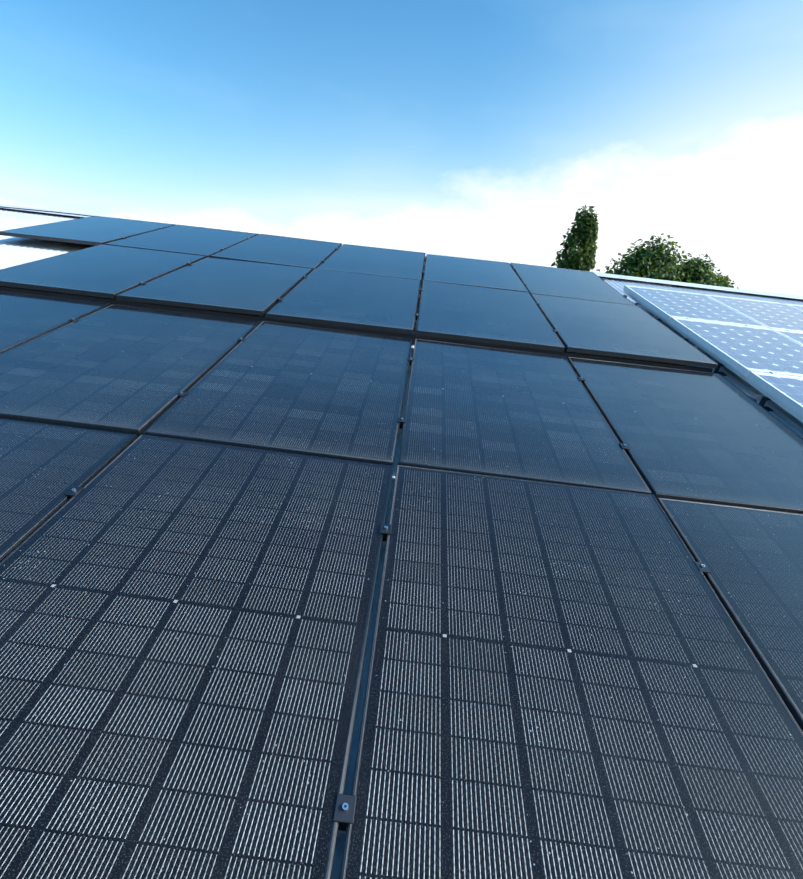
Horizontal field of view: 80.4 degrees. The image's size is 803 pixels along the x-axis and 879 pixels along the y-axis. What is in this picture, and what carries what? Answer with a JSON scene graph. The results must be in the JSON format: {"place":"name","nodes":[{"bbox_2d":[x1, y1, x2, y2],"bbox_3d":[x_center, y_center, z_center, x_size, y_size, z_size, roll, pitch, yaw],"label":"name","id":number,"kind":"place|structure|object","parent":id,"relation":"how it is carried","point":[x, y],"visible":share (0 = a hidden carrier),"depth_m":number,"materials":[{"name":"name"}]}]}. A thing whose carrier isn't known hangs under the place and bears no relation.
{"place":"outdoors","nodes":[
{"label":"outdoors","id":0,"kind":"place"},
{"bbox_2d":[0,204,802,298],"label":"roof edge","id":1,"kind":"object","parent":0,"point":[676,283],"depth_m":7.03,"materials":[{"name":"white metal"}]},
{"bbox_2d":[0,0,802,295],"label":"sky","id":2,"kind":"structure","parent":0,"point":[477,129],"materials":[{"name":"blue"}]},
{"bbox_2d":[623,290,802,422],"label":"pv mounting hooks","id":3,"kind":"object","parent":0,"point":[768,397],"visible":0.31,"depth_m":3.76,"materials":[{"name":"silver metal"}]},
{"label":"building walls","id":4,"kind":"object","parent":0,"visible":0},
{"bbox_2d":[0,208,802,878],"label":"corrugated roof sheet","id":5,"kind":"object","parent":4,"relation":"on","point":[18,250],"depth_m":4.80,"materials":[{"name":"white metal"}]},
{"bbox_2d":[0,206,756,834],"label":"pv rail clamps","id":6,"kind":"object","parent":5,"relation":"on","point":[344,812],"visible":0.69,"depth_m":3.69,"materials":[{"name":"black metal"}]},
{"bbox_2d":[0,291,109,352],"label":"solar panel","id":7,"kind":"object","parent":6,"relation":"in","point":[24,317],"visible":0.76,"depth_m":3.34,"materials":[{"name":"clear glass"}]},
{"bbox_2d":[0,418,136,561],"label":"solar panel","id":8,"kind":"object","parent":6,"relation":"in","point":[44,468],"visible":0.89,"depth_m":1.91,"materials":[{"name":"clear glass"}]},
{"bbox_2d":[0,216,175,245],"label":"solar panel","id":9,"kind":"object","parent":6,"relation":"attached to","point":[96,230],"visible":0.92,"depth_m":5.71,"materials":[{"name":"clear glass"}]},
{"bbox_2d":[0,244,206,298],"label":"solar panel","id":10,"kind":"object","parent":6,"relation":"in","point":[107,271],"visible":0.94,"depth_m":4.22,"materials":[{"name":"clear glass"}]},
{"bbox_2d":[0,304,260,436],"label":"solar panel","id":11,"kind":"object","parent":6,"relation":"in","point":[124,369],"visible":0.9,"depth_m":2.72,"materials":[{"name":"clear glass"}]},
{"bbox_2d":[104,225,258,256],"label":"solar panel","id":12,"kind":"object","parent":6,"relation":"attached to","point":[203,241],"visible":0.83,"depth_m":5.79,"materials":[{"name":"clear glass"}]},
{"bbox_2d":[0,435,392,878],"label":"solar panel","id":13,"kind":"object","parent":6,"relation":"in","point":[184,626],"visible":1,"depth_m":1.24,"materials":[{"name":"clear glass"}]},
{"bbox_2d":[116,257,312,315],"bbox_3d":[-1.590,-1.474,4.433,1.154,0.037,1.722,6,31,1],"label":"solar panel","id":14,"kind":"object","parent":6,"relation":"in","point":[234,286],"visible":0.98,"depth_m":4.17,"materials":[{"name":"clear glass"}]},
{"bbox_2d":[209,234,341,269],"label":"solar panel","id":15,"kind":"object","parent":6,"relation":"attached to","point":[281,250],"visible":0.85,"depth_m":5.77,"materials":[{"name":"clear glass"}]},
{"bbox_2d":[143,321,411,465],"bbox_3d":[-0.553,-0.388,2.916,1.154,0.039,1.722,7,31,0],"label":"solar panel","id":16,"kind":"object","parent":6,"relation":"in","point":[303,390],"visible":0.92,"depth_m":2.62,"materials":[{"name":"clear glass"}]},
{"bbox_2d":[265,268,420,333],"bbox_3d":[-0.424,-1.335,4.419,1.154,0.038,1.722,6,31,1],"label":"solar panel","id":17,"kind":"object","parent":6,"relation":"in","point":[353,300],"visible":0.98,"depth_m":4.16,"materials":[{"name":"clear glass"}]},
{"bbox_2d":[317,244,424,279],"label":"solar panel","id":18,"kind":"object","parent":6,"relation":"attached to","point":[377,261],"visible":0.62,"depth_m":5.78,"materials":[{"name":"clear glass"}]},
{"bbox_2d":[422,254,528,291],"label":"solar panel","id":19,"kind":"object","parent":6,"relation":"attached to","point":[473,272],"visible":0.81,"depth_m":5.75,"materials":[{"name":"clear glass"}]},
{"bbox_2d":[416,280,564,351],"bbox_3d":[0.745,-1.200,4.409,1.154,0.038,1.722,7,31,1],"label":"solar panel","id":20,"kind":"object","parent":6,"relation":"in","point":[482,314],"visible":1,"depth_m":4.15,"materials":[{"name":"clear glass"}]},
{"bbox_2d":[398,339,651,493],"bbox_3d":[0.617,-0.251,2.901,1.154,0.037,1.722,7,31,1],"label":"solar panel","id":21,"kind":"object","parent":6,"relation":"in","point":[498,412],"visible":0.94,"depth_m":2.61,"materials":[{"name":"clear glass"}]},
{"bbox_2d":[339,465,802,878],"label":"solar panel","id":22,"kind":"object","parent":6,"relation":"in","point":[564,681],"visible":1,"depth_m":1.25,"materials":[{"name":"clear glass"}]},
{"bbox_2d":[510,263,634,304],"bbox_3d":[2.028,-1.942,5.891,1.154,0.038,1.722,7,31,1],"label":"solar panel","id":23,"kind":"object","parent":6,"relation":"attached to","point":[561,282],"visible":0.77,"depth_m":5.75,"materials":[{"name":"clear glass"}]},
{"bbox_2d":[531,294,717,367],"bbox_3d":[1.909,-1.062,4.396,1.154,0.037,1.722,7,31,1],"label":"solar panel","id":24,"kind":"object","parent":6,"relation":"in","point":[610,329],"visible":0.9,"depth_m":4.13,"materials":[{"name":"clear glass"}]},
{"bbox_2d":[567,357,802,513],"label":"solar panel","id":25,"kind":"object","parent":6,"relation":"in","point":[701,437],"visible":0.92,"depth_m":2.69,"materials":[{"name":"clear glass"}]},
{"bbox_2d":[623,285,767,327],"bbox_3d":[3.128,-1.455,5.197,0.950,0.052,1.340,7,31,1],"label":"blue solar panel","id":26,"kind":"object","parent":6,"relation":"attached to","point":[667,305],"visible":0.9,"depth_m":5.09,"materials":[{"name":"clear glass"}]},
{"bbox_2d":[656,497,802,731],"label":"solar panel","id":27,"kind":"object","parent":6,"relation":"in","point":[751,559],"visible":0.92,"depth_m":1.77,"materials":[{"name":"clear glass"}]},
{"bbox_2d":[669,317,802,376],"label":"blue solar panel","id":28,"kind":"object","parent":6,"relation":"attached to","point":[743,350],"visible":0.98,"depth_m":4.01,"materials":[{"name":"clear glass"}]},
{"bbox_2d":[704,294,802,331],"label":"blue solar panel","id":29,"kind":"object","parent":6,"relation":"attached to","point":[776,315],"visible":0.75,"depth_m":5.23,"materials":[{"name":"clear glass"}]},
{"bbox_2d":[747,371,802,417],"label":"blue solar panel","id":30,"kind":"object","parent":6,"relation":"attached to","point":[787,390],"visible":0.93,"depth_m":3.23,"materials":[{"name":"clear glass"}]},
{"bbox_2d":[772,329,802,344],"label":"blue solar panel","id":31,"kind":"object","parent":6,"relation":"attached to","point":[795,336],"visible":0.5,"depth_m":4.46,"materials":[{"name":"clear glass"}]},
{"bbox_2d":[784,303,802,310],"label":"blue solar panel","id":32,"kind":"object","parent":6,"relation":"attached to","point":[799,307],"visible":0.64,"depth_m":5.66,"materials":[{"name":"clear glass"}]},
{"label":"ground","id":33,"kind":"structure","parent":0,"visible":0},
{"bbox_2d":[551,205,598,270],"bbox_3d":[10.589,-8.351,31.111,3.067,12.866,3.187,7,16,1],"label":"poplar tree","id":34,"kind":"object","parent":33,"relation":"on","point":[579,251],"visible":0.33,"depth_m":29.57,"materials":[{"name":"green plant"}]},
{"bbox_2d":[596,233,695,283],"bbox_3d":[15.538,-7.290,31.442,7.999,11.757,8.430,7,16,1],"label":"broad tree","id":35,"kind":"object","parent":33,"relation":"on","point":[655,262],"visible":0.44,"depth_m":29.39,"materials":[{"name":"green plant"}]},
{"bbox_2d":[660,252,737,287],"bbox_3d":[17.905,-6.717,31.724,6.608,11.029,6.850,-8,21,-41],"label":"broad tree","id":36,"kind":"object","parent":33,"relation":"on","point":[699,272],"visible":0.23,"depth_m":29.43,"materials":[{"name":"green plant"}]},
{"bbox_2d":[715,273,733,287],"bbox_3d":[20.462,-6.180,32.604,4.787,10.085,4.755,-4,19,-33],"label":"broad tree","id":37,"kind":"object","parent":33,"relation":"on","point":[726,278],"visible":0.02,"depth_m":30.95,"materials":[{"name":"green plant"}]}
]}

